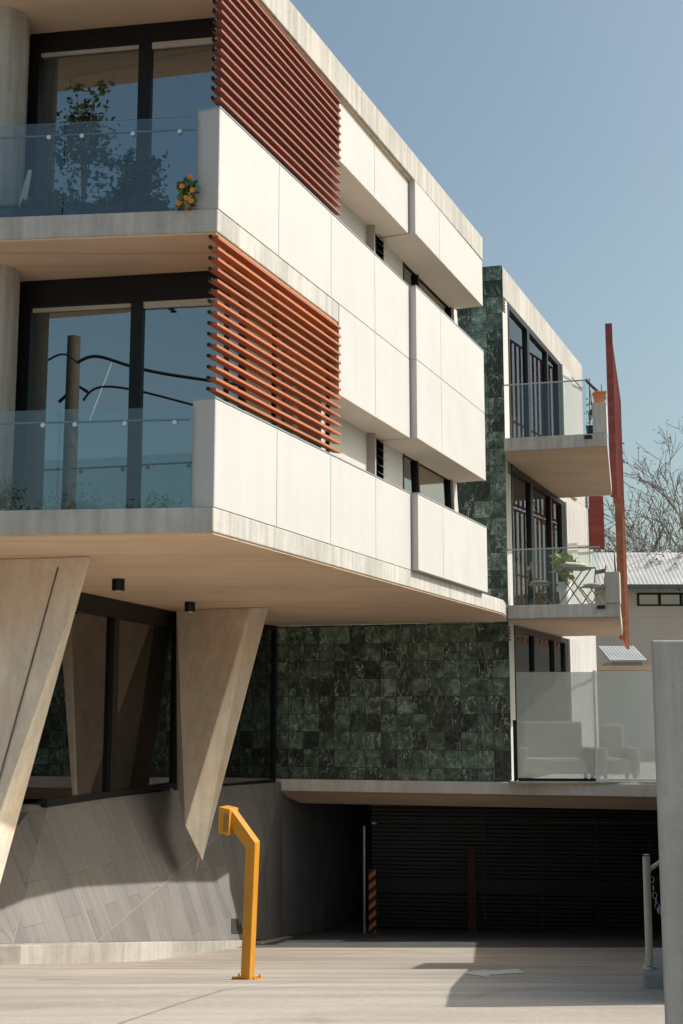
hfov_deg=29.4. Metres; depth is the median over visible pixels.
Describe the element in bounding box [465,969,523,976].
arrow marking
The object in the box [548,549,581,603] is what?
potted palm
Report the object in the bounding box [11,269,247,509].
balcony window
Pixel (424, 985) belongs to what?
driveway
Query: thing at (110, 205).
planter trough
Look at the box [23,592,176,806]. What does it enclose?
shopfront window
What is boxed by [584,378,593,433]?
climbing plant
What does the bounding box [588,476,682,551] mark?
bare tree
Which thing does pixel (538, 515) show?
terrace door
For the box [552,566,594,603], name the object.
folding table
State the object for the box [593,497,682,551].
bare tree
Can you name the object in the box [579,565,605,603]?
folding chair
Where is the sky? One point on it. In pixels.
(554, 127)
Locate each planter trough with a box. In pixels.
[14,195,50,216]
[87,193,130,213]
[126,191,169,212]
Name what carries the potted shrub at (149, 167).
on the apartment building
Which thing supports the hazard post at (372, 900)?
on the garage apron
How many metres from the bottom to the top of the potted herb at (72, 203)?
0.462 m
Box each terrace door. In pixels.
[507,303,561,437]
[511,464,565,604]
[514,625,569,779]
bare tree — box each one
[588,416,682,590]
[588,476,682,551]
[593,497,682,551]
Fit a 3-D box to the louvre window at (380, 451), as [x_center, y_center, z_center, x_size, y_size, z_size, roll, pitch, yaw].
[0.534,-0.552,18.905,0.170,1.650,0.337,-3,-9,21]
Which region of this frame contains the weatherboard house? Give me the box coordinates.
[593,552,682,665]
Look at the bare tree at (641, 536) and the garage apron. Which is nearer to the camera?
the garage apron
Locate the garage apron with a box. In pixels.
[256,889,661,946]
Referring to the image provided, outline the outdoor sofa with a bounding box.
[519,722,595,777]
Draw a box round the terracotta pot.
[592,391,606,402]
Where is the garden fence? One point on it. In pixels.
(625, 696)
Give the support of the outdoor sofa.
on the apartment building
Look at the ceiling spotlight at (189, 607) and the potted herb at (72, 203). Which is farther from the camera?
the ceiling spotlight at (189, 607)
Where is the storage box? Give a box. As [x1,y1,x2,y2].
[0,205,19,217]
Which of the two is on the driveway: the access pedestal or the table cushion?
the access pedestal
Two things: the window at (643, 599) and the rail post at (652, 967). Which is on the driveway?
the rail post at (652, 967)
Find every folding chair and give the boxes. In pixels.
[526,562,550,604]
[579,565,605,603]
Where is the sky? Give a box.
[290,0,682,625]
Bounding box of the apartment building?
[0,0,661,964]
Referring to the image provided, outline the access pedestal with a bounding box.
[218,805,262,979]
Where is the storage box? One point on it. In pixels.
(8, 210)
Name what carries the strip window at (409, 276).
in the apartment building
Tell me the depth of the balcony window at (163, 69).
14.95 m
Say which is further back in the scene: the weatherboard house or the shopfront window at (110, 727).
the weatherboard house
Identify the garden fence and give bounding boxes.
[597,666,654,760]
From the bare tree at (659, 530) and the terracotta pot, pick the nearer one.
the terracotta pot
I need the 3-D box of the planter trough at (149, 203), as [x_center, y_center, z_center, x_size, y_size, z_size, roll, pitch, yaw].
[-2.034,-3.218,13.735,0.469,0.324,0.282,-1,-9,6]
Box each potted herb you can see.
[37,186,76,215]
[57,178,82,214]
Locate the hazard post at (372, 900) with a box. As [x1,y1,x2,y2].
[369,869,375,932]
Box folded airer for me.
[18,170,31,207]
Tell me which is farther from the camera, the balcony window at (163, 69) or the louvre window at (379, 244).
the louvre window at (379, 244)
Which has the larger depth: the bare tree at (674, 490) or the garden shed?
the bare tree at (674, 490)
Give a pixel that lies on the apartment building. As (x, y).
(290, 404)
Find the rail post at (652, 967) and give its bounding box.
[642,854,663,988]
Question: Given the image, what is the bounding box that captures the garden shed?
[598,646,646,665]
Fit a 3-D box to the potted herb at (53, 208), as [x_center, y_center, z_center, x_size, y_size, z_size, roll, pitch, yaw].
[-3.019,-3.260,13.894,0.354,0.456,0.460,-9,-12,44]
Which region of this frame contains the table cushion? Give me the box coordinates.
[562,562,586,566]
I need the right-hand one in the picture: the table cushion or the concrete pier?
the concrete pier
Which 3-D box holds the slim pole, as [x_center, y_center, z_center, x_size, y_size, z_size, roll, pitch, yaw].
[0.459,7.378,26.076,0.060,2.105,0.060,0,-9,0]
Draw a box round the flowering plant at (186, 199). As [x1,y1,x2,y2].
[174,174,200,210]
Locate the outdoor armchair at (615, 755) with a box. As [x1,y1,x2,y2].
[593,724,639,777]
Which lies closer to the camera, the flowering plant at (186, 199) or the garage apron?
the flowering plant at (186, 199)
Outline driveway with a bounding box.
[0,947,664,1023]
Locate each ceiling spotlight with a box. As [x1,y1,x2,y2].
[112,578,124,591]
[184,602,194,612]
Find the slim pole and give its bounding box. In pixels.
[363,826,365,933]
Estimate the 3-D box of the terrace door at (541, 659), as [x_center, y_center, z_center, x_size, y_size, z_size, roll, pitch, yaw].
[4.260,4.048,27.553,0.120,2.973,5.042,-3,-9,21]
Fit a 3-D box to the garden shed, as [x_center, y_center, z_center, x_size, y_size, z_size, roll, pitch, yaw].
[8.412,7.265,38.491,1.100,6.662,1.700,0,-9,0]
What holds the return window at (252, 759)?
in the apartment building
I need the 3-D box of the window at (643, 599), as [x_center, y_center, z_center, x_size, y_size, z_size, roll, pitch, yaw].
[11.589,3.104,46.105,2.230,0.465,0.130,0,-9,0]
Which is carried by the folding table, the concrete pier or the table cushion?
the table cushion
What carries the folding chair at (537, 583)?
on the apartment building
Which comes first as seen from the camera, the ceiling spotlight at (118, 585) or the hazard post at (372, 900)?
the ceiling spotlight at (118, 585)
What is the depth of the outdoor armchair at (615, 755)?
25.11 m
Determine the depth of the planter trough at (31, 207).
13.76 m
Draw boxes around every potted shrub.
[45,72,122,214]
[117,149,167,203]
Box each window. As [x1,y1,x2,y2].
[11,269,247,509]
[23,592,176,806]
[24,17,217,210]
[174,624,276,789]
[375,234,386,260]
[376,438,386,478]
[403,262,452,319]
[403,454,452,509]
[637,593,682,605]
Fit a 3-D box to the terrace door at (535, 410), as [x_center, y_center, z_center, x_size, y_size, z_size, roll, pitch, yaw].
[4.260,-2.382,28.553,0.120,3.068,5.042,-3,-9,21]
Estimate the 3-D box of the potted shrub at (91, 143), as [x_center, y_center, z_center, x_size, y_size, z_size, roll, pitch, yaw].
[-2.779,-3.874,14.100,0.898,1.731,0.638,-4,-10,24]
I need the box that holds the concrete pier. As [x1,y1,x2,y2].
[651,640,682,1023]

